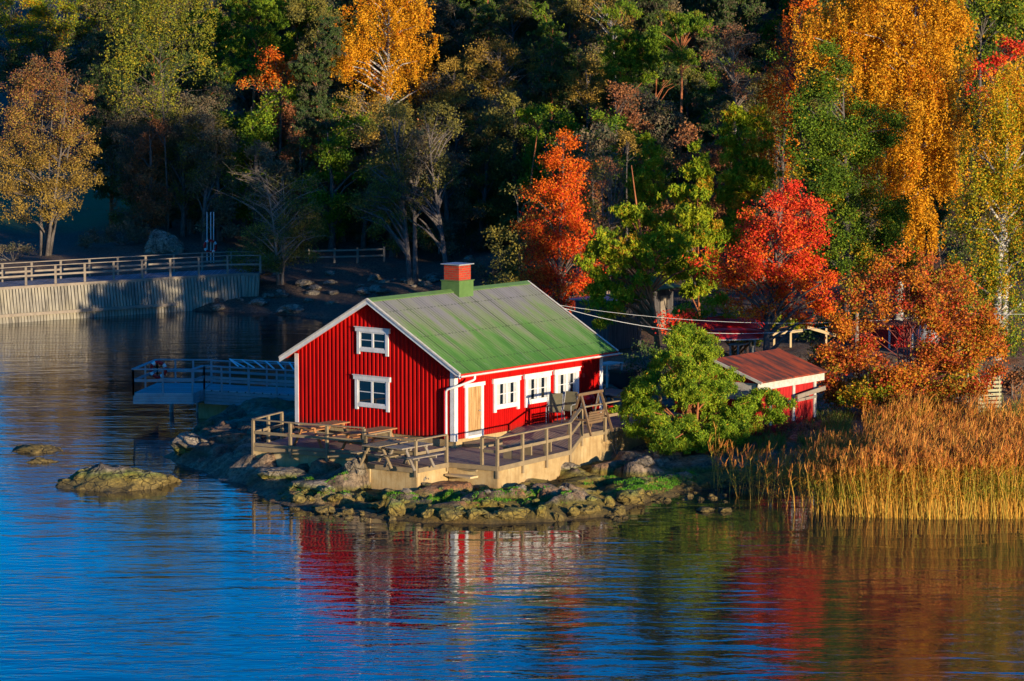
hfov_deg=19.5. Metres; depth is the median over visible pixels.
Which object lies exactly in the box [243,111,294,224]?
understorey tree
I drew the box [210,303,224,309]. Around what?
stone
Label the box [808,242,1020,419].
bush
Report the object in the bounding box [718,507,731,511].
boulder
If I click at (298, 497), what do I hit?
boulder
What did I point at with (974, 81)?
forest pine
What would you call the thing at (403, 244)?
dusky tree
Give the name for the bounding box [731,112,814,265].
forest tree
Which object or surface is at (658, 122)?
understorey tree
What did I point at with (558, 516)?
boulder
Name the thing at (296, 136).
understorey tree
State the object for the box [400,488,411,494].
pebble
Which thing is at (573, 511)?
boulder
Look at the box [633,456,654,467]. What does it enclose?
boulder
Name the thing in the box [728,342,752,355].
work bench
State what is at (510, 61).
oak tree
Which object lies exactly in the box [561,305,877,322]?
overhead wire
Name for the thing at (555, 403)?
patio chair
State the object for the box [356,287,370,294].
stone
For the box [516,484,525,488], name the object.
pebble
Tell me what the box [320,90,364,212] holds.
understorey tree
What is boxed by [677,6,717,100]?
understorey tree
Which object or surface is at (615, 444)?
shrub
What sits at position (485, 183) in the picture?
understorey tree
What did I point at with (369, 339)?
window
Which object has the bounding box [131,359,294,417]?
jetty
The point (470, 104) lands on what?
understorey tree
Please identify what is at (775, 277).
maple tree
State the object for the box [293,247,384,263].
rail fence
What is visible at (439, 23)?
forest tree
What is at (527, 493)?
pebble
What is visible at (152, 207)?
understorey tree
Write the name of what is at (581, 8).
forest pine
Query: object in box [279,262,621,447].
red house
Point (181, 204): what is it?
dusky tree
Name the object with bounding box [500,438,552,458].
deck bench
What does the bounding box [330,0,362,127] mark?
forest pine
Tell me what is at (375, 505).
pebble
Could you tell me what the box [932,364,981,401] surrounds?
bush
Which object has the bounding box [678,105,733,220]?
understorey tree
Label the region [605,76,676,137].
understorey tree
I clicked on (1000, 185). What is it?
birch tree
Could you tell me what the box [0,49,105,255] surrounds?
maple tree
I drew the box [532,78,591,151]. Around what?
understorey tree
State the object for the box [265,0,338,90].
pine tree
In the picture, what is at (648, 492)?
pebble
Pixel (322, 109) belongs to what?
forest pine
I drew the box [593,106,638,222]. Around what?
understorey tree
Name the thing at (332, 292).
stone
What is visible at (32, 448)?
islet rock
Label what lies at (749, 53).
understorey tree
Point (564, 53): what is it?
forest pine
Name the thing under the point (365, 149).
understorey tree
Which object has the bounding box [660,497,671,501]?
pebble
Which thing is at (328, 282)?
stone
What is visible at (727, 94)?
forest tree
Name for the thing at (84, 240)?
bush
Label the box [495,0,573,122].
forest pine
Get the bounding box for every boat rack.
[703,340,755,352]
[744,340,749,353]
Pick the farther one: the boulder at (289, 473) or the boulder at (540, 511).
the boulder at (289, 473)
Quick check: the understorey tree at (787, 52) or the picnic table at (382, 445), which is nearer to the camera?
the picnic table at (382, 445)
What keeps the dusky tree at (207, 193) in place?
on the ground at (224, 452)
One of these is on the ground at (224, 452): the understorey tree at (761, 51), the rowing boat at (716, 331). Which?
the understorey tree at (761, 51)
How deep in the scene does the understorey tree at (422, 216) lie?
177.68 m
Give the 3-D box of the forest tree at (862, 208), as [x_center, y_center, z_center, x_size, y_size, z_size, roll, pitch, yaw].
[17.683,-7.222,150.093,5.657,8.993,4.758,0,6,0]
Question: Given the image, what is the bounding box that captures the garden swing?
[567,389,613,435]
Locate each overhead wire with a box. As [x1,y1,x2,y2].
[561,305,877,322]
[564,308,823,333]
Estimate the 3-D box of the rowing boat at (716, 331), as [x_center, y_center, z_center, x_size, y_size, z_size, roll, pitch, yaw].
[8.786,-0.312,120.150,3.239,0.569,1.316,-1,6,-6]
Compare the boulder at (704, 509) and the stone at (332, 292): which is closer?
the boulder at (704, 509)
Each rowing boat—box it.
[681,316,764,328]
[705,326,763,340]
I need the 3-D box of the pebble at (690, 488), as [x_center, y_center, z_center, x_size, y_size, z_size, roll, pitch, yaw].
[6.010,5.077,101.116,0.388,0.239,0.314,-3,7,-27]
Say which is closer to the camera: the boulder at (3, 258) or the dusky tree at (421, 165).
the dusky tree at (421, 165)
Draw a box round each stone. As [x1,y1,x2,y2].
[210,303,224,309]
[214,298,225,302]
[248,297,267,305]
[276,291,288,297]
[276,307,286,312]
[281,304,303,312]
[295,279,313,285]
[303,298,314,302]
[305,290,319,294]
[306,284,321,289]
[323,280,337,284]
[325,271,334,274]
[328,290,338,294]
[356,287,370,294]
[369,285,381,291]
[375,288,391,293]
[378,278,389,282]
[418,281,432,286]
[427,277,439,282]
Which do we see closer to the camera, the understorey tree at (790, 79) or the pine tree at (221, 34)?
the understorey tree at (790, 79)
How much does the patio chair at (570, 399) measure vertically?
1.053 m
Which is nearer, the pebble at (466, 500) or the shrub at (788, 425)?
the pebble at (466, 500)
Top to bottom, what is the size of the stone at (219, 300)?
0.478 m
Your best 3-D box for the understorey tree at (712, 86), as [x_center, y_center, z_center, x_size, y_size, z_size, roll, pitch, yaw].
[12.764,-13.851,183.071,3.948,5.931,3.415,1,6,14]
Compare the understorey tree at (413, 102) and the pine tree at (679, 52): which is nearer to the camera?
the pine tree at (679, 52)
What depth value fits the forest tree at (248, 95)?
216.25 m
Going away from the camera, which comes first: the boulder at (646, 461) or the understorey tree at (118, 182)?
the boulder at (646, 461)
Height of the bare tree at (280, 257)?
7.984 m
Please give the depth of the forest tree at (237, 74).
235.86 m
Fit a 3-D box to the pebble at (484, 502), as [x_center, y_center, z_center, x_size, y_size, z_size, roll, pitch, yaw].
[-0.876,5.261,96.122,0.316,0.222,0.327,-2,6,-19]
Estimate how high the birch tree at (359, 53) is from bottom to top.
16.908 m
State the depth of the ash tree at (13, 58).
230.60 m
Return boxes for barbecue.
[582,394,594,416]
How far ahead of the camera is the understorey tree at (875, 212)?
148.88 m
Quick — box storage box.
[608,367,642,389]
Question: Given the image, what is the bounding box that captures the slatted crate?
[967,373,1001,411]
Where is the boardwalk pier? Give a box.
[0,251,270,323]
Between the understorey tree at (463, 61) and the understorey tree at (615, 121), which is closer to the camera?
the understorey tree at (615, 121)
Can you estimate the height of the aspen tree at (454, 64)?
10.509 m
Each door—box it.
[468,386,480,435]
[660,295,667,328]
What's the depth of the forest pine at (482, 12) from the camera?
192.40 m
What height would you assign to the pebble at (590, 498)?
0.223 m
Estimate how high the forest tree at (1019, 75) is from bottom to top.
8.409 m
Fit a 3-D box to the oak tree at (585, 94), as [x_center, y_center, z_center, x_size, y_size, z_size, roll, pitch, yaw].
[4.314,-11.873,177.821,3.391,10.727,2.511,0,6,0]
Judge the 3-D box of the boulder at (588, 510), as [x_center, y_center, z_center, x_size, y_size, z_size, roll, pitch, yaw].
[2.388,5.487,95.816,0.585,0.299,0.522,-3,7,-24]
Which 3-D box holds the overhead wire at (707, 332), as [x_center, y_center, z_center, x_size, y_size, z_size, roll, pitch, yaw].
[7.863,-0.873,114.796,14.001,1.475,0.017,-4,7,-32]
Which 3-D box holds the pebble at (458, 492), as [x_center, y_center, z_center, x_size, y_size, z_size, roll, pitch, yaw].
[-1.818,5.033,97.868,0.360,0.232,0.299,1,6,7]
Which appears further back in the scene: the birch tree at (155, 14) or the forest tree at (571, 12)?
the forest tree at (571, 12)
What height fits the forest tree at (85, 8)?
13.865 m
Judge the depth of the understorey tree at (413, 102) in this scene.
188.43 m
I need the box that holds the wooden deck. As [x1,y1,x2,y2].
[251,393,681,489]
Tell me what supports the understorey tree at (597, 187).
on the ground at (224, 452)
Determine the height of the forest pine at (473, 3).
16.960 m
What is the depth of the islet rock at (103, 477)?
101.64 m
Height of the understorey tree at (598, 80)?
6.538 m
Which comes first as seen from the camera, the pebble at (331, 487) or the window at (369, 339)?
the pebble at (331, 487)
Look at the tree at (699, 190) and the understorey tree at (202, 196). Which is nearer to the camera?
the tree at (699, 190)
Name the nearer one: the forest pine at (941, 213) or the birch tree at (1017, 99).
the birch tree at (1017, 99)
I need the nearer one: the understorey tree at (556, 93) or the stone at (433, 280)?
the stone at (433, 280)
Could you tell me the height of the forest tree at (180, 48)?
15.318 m
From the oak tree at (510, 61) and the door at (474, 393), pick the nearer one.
the door at (474, 393)
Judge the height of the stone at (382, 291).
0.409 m
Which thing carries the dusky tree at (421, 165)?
on the ground at (224, 452)
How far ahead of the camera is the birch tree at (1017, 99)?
126.49 m
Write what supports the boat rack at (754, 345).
on the ground at (224, 452)
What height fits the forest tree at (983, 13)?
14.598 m
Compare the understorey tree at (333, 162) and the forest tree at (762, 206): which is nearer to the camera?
the forest tree at (762, 206)
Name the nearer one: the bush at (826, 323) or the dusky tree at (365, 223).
the bush at (826, 323)
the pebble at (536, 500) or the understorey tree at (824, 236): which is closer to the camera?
the pebble at (536, 500)
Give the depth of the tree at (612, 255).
125.15 m
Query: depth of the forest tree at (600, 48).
180.98 m
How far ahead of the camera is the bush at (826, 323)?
128.46 m
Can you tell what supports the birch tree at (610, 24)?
on the ground at (224, 452)
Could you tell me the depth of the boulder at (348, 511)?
96.13 m
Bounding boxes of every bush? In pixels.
[0,241,41,260]
[74,231,102,247]
[85,211,153,244]
[222,246,255,262]
[400,226,457,250]
[452,227,507,251]
[459,252,515,276]
[479,180,552,284]
[568,150,642,293]
[608,321,797,455]
[620,338,669,383]
[652,306,713,337]
[673,293,700,306]
[693,285,734,306]
[770,321,826,342]
[799,339,840,386]
[808,214,981,317]
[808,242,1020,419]
[812,300,869,339]
[824,237,880,291]
[833,366,908,418]
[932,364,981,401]
[997,365,1023,395]
[1007,331,1023,342]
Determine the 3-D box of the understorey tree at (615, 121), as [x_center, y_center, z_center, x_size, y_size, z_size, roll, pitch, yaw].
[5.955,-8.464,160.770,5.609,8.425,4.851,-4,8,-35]
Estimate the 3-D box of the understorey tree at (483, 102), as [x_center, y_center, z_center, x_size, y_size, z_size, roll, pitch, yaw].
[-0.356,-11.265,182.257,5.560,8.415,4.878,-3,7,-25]
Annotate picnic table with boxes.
[286,420,353,447]
[331,426,407,452]
[351,439,419,468]
[374,442,443,470]
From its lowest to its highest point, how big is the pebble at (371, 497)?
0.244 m
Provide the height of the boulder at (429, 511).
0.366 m
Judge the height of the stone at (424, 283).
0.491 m
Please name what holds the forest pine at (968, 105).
on the ground at (224, 452)
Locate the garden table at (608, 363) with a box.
[603,361,623,387]
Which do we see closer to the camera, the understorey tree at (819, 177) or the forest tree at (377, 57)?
the understorey tree at (819, 177)
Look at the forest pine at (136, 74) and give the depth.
237.27 m
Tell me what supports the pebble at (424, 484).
on the ground at (224, 452)
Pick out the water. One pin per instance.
(196, 575)
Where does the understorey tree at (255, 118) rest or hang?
on the ground at (224, 452)
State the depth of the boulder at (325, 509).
96.40 m
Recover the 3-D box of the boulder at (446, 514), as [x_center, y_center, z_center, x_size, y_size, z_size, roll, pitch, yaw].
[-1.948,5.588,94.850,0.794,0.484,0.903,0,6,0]
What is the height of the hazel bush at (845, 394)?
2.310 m
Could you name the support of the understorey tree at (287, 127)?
on the ground at (224, 452)
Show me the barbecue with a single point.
(589, 399)
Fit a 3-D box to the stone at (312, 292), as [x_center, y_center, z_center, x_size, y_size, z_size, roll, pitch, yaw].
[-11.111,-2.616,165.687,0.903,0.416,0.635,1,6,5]
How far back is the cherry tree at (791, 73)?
136.46 m
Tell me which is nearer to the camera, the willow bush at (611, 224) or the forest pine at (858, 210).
the willow bush at (611, 224)
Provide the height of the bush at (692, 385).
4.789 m
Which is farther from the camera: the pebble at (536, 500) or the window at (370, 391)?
the window at (370, 391)
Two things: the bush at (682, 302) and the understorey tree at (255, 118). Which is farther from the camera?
the understorey tree at (255, 118)
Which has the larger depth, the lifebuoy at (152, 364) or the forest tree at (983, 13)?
the forest tree at (983, 13)
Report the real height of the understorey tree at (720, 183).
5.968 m
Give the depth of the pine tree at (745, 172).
132.59 m
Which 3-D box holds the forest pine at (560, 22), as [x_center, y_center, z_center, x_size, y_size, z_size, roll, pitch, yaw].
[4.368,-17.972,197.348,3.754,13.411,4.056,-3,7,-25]
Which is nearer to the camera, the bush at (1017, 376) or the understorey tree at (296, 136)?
the bush at (1017, 376)
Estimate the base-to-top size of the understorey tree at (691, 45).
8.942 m
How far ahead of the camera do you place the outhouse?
132.12 m
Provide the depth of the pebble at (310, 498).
97.76 m
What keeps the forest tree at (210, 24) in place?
on the ground at (224, 452)
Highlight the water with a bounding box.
[0,311,1023,680]
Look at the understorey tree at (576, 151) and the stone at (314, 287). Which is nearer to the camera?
the understorey tree at (576, 151)
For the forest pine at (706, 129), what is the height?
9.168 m
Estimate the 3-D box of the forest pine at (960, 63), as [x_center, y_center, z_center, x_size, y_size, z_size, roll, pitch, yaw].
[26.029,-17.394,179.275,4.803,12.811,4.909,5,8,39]
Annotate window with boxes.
[352,374,390,411]
[354,326,390,356]
[492,375,522,412]
[523,370,552,407]
[553,366,581,398]
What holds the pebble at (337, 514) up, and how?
in the water
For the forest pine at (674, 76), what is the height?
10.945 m
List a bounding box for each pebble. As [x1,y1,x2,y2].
[306,495,314,501]
[319,488,328,493]
[325,485,334,491]
[327,495,335,501]
[332,512,342,516]
[334,494,342,501]
[343,515,353,518]
[355,494,362,500]
[356,491,368,495]
[366,494,377,500]
[371,503,379,508]
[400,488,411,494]
[400,499,409,502]
[422,482,430,486]
[451,490,461,495]
[454,505,463,510]
[460,497,470,502]
[479,485,488,489]
[481,500,489,505]
[484,513,493,518]
[485,498,493,503]
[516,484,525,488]
[525,491,533,496]
[531,498,539,503]
[573,503,582,508]
[586,496,596,500]
[636,487,644,495]
[644,478,653,482]
[645,490,652,495]
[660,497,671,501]
[683,486,693,490]
[686,480,694,484]
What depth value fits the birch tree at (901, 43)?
128.63 m
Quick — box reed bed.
[706,385,1023,519]
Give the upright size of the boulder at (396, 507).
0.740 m
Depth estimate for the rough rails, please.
125.60 m
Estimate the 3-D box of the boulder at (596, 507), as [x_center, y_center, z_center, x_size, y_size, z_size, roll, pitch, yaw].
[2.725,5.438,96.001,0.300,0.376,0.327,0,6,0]
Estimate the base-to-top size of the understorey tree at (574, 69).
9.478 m
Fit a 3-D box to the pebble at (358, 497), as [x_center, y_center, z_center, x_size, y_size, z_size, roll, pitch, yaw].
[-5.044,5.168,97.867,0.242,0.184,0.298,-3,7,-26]
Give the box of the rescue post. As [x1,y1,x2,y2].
[207,212,213,262]
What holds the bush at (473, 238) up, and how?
on the ground at (224, 452)
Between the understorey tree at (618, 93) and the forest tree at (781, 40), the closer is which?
the understorey tree at (618, 93)
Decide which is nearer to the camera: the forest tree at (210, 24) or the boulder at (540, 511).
the boulder at (540, 511)
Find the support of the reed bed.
in the water
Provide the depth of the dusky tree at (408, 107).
188.62 m
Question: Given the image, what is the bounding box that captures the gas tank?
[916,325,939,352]
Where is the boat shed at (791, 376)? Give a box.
[672,348,826,435]
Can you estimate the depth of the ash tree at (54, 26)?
232.22 m
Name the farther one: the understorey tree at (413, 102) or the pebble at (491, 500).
the understorey tree at (413, 102)
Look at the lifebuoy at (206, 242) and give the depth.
173.96 m
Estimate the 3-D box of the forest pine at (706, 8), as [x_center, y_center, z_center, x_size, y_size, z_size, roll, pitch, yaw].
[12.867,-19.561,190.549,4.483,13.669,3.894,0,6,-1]
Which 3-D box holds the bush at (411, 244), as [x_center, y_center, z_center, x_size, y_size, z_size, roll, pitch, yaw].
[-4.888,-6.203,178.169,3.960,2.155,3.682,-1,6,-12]
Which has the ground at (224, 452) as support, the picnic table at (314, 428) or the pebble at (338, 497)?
the pebble at (338, 497)
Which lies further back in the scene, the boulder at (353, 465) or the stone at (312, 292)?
the stone at (312, 292)
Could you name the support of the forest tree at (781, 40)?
on the ground at (224, 452)
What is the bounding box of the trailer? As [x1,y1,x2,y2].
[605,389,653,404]
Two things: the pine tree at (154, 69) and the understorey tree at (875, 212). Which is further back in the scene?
the pine tree at (154, 69)
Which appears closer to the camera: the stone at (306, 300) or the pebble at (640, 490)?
the pebble at (640, 490)
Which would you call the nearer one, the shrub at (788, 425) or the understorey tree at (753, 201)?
the shrub at (788, 425)
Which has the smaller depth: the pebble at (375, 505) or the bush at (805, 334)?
the pebble at (375, 505)
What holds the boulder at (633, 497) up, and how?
on the ground at (224, 452)
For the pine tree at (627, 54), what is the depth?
170.81 m
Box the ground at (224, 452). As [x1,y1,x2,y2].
[0,0,1023,523]
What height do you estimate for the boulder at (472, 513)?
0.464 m
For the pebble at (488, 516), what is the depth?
94.54 m
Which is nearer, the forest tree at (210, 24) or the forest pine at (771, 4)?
the forest pine at (771, 4)
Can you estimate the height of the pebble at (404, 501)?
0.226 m
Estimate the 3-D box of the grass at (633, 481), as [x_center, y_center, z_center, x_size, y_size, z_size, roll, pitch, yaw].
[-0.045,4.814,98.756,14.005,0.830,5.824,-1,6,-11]
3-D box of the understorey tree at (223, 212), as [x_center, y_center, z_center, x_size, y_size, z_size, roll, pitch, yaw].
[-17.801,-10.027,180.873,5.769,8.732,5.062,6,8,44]
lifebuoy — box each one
[149,360,166,378]
[203,239,216,251]
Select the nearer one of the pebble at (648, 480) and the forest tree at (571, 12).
the pebble at (648, 480)
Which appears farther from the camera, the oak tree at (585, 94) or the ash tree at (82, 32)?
the ash tree at (82, 32)
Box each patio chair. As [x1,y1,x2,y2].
[546,393,562,423]
[557,391,577,421]
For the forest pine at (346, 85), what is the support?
on the ground at (224, 452)
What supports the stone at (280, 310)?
on the ground at (224, 452)
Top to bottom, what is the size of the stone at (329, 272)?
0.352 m
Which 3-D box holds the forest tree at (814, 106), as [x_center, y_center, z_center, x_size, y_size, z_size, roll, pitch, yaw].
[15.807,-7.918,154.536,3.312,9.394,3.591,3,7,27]
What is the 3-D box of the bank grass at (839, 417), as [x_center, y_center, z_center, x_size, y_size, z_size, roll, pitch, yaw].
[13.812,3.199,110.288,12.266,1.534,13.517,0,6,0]
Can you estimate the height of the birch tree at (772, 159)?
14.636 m
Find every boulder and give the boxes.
[0,254,18,260]
[143,229,185,253]
[170,432,208,455]
[257,467,304,479]
[288,479,328,496]
[290,492,305,502]
[314,505,335,513]
[341,508,353,514]
[344,456,365,475]
[367,273,380,280]
[386,499,405,515]
[421,272,443,279]
[421,508,436,517]
[439,508,461,521]
[464,255,473,261]
[465,507,483,520]
[493,507,527,519]
[535,505,546,517]
[553,512,563,520]
[561,462,580,470]
[567,506,580,517]
[579,506,595,513]
[593,504,600,510]
[603,495,615,505]
[611,507,625,516]
[616,490,644,504]
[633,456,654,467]
[652,451,664,457]
[696,507,715,512]
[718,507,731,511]
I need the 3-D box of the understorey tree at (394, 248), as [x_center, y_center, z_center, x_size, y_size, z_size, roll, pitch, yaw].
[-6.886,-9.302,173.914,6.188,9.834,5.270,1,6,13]
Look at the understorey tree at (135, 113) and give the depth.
195.78 m
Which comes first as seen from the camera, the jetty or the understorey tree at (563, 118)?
the jetty
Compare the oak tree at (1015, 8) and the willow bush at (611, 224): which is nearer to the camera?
the willow bush at (611, 224)
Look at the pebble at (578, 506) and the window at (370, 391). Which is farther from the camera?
the window at (370, 391)
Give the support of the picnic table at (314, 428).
on the wooden deck
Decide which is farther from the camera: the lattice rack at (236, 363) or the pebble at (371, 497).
the lattice rack at (236, 363)
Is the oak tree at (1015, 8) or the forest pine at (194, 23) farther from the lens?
the forest pine at (194, 23)
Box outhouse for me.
[631,275,680,329]
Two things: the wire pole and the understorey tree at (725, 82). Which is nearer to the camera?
the wire pole
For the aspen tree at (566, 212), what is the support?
on the ground at (224, 452)
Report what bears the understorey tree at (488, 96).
on the ground at (224, 452)
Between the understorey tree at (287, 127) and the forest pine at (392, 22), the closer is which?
the understorey tree at (287, 127)
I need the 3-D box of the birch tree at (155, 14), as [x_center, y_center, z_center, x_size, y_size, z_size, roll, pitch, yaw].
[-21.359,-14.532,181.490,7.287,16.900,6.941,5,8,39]
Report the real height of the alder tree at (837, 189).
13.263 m
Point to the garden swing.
(589, 420)
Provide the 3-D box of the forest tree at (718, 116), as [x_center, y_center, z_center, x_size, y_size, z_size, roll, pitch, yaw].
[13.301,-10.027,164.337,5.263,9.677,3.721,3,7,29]
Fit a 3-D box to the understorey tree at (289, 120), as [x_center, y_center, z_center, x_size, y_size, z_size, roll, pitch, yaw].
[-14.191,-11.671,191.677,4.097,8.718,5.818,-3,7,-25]
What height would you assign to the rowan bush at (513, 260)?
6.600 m
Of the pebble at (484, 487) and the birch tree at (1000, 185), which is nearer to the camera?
the pebble at (484, 487)
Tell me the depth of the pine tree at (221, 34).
202.46 m
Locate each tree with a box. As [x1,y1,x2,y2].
[0,0,44,119]
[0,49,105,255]
[21,0,79,117]
[56,0,113,117]
[64,0,154,142]
[71,63,143,225]
[91,0,226,232]
[98,77,242,231]
[104,86,190,206]
[106,119,176,228]
[107,116,174,229]
[109,31,197,156]
[117,116,176,235]
[129,107,199,227]
[133,0,237,113]
[157,98,222,236]
[157,122,223,233]
[159,0,221,70]
[165,60,246,210]
[174,111,246,243]
[175,127,231,222]
[177,104,259,241]
[179,8,253,113]
[179,96,223,210]
[202,147,336,284]
[209,0,271,131]
[211,0,259,110]
[214,108,261,226]
[219,0,291,110]
[220,84,305,235]
[235,45,310,207]
[241,139,311,249]
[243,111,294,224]
[255,82,311,220]
[260,85,310,143]
[263,97,314,202]
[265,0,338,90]
[265,126,325,238]
[275,0,356,140]
[275,106,328,228]
[280,0,346,127]
[289,112,378,251]
[291,133,364,242]
[319,91,354,130]
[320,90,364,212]
[324,0,358,8]
[327,0,443,196]
[332,89,425,238]
[341,91,437,284]
[344,111,392,247]
[346,98,439,257]
[350,149,383,240]
[353,118,405,181]
[362,89,427,147]
[364,23,427,100]
[374,74,430,139]
[377,100,472,269]
[378,119,448,284]
[388,118,461,249]
[412,77,455,144]
[413,0,485,130]
[417,129,486,258]
[418,70,491,207]
[419,126,463,226]
[428,55,478,208]
[434,55,495,171]
[450,121,521,245]
[451,0,541,126]
[458,88,528,209]
[461,34,547,113]
[461,70,522,141]
[461,98,539,223]
[463,93,505,191]
[469,86,555,245]
[508,126,607,313]
[513,103,562,246]
[513,120,560,238]
[520,0,599,99]
[523,54,589,150]
[529,81,582,178]
[529,102,601,224]
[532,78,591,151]
[532,140,620,297]
[541,121,629,279]
[559,53,610,126]
[563,157,623,284]
[573,0,635,129]
[573,0,689,116]
[573,165,704,350]
[574,20,632,135]
[578,0,643,101]
[580,80,654,223]
[581,60,612,124]
[581,108,676,239]
[588,87,614,134]
[591,0,667,192]
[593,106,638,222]
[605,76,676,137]
[615,128,641,288]
[621,86,692,214]
[624,131,685,275]
[631,143,686,271]
[639,9,720,184]
[643,120,733,287]
[654,62,713,185]
[654,139,730,315]
[664,61,721,121]
[669,291,803,355]
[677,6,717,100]
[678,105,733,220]
[682,177,845,350]
[683,72,754,216]
[685,10,750,121]
[690,67,727,99]
[692,19,774,229]
[703,84,747,139]
[705,72,780,207]
[707,57,758,115]
[709,101,783,316]
[710,141,752,221]
[724,158,812,281]
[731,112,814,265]
[739,22,778,71]
[742,42,781,81]
[742,89,810,255]
[743,0,846,296]
[745,0,796,74]
[752,3,828,305]
[762,22,839,85]
[766,65,802,90]
[772,0,847,66]
[772,37,925,343]
[772,70,825,213]
[782,101,841,271]
[790,0,979,320]
[796,100,836,270]
[806,68,857,207]
[807,165,860,264]
[811,116,906,246]
[852,171,913,276]
[894,100,965,247]
[918,24,974,134]
[936,0,1023,269]
[943,61,1023,359]
[950,116,1022,280]
[954,46,1023,145]
[959,0,1023,82]
[960,134,1023,267]
[963,35,1023,237]
[963,48,1023,329]
[1009,57,1023,175]
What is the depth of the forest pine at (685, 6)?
194.82 m
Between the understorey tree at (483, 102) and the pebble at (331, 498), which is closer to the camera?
the pebble at (331, 498)
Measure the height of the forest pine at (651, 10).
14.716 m
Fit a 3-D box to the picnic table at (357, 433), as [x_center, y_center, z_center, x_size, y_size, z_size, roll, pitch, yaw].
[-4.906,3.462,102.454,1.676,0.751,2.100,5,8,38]
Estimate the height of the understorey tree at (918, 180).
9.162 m
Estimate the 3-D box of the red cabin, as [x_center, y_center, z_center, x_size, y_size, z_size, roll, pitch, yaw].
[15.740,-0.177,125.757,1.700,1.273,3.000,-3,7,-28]
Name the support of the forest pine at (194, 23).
on the ground at (224, 452)
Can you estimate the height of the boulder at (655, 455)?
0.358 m
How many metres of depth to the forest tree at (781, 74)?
170.26 m
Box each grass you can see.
[298,470,699,508]
[732,394,1022,469]
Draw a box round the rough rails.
[773,318,835,346]
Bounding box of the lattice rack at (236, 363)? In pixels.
[229,359,294,369]
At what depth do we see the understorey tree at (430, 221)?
182.06 m
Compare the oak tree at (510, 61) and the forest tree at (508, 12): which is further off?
the forest tree at (508, 12)
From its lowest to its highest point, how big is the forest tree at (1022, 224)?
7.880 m
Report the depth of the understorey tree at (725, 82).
173.86 m
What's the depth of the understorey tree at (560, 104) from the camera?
187.00 m
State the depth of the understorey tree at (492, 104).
177.50 m
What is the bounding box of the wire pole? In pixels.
[854,313,858,377]
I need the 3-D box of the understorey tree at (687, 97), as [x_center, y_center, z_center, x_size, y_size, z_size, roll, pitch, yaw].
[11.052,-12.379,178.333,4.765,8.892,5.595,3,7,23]
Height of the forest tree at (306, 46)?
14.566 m
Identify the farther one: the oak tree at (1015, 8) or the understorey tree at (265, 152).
the understorey tree at (265, 152)
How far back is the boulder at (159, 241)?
177.15 m
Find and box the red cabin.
[851,317,920,348]
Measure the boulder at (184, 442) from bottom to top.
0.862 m
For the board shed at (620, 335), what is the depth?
127.96 m
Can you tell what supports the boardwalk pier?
on the ground at (224, 452)
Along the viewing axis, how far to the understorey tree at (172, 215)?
190.61 m
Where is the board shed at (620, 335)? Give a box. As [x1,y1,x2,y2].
[569,294,640,349]
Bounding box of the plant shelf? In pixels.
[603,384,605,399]
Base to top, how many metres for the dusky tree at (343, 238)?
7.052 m
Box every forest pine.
[69,0,111,61]
[73,0,148,142]
[122,16,164,86]
[167,0,211,90]
[249,0,289,77]
[262,2,295,91]
[274,15,353,217]
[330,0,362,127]
[336,1,394,111]
[337,14,384,188]
[366,0,417,58]
[391,0,471,120]
[443,0,489,52]
[458,0,516,151]
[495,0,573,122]
[502,0,543,75]
[518,1,585,228]
[542,0,606,37]
[550,0,600,92]
[612,0,699,167]
[627,52,687,198]
[670,0,701,52]
[685,0,746,91]
[686,0,772,90]
[692,78,733,215]
[732,0,782,70]
[801,0,858,94]
[823,93,893,259]
[911,82,962,274]
[916,1,977,103]
[928,20,976,165]
[962,46,1017,206]
[976,1,1021,93]
[986,0,1023,157]
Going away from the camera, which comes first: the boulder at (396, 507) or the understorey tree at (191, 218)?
the boulder at (396, 507)
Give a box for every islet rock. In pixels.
[12,444,62,453]
[25,456,58,462]
[55,463,181,493]
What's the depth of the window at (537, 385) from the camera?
106.66 m
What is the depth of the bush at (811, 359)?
117.94 m
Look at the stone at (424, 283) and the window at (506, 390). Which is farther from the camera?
the stone at (424, 283)
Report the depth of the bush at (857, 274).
139.00 m
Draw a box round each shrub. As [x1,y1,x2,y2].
[606,417,631,454]
[753,407,834,438]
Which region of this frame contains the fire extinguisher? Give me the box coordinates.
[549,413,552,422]
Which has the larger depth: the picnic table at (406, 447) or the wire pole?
the wire pole
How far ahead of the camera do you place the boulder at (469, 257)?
168.06 m
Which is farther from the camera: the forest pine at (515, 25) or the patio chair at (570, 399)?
the forest pine at (515, 25)
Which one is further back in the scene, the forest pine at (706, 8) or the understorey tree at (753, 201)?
the forest pine at (706, 8)
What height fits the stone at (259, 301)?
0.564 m
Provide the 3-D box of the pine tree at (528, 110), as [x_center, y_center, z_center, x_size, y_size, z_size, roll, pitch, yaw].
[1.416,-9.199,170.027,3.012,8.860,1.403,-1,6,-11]
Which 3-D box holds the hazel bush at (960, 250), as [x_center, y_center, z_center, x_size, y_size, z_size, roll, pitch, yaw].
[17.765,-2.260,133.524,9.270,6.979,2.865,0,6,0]

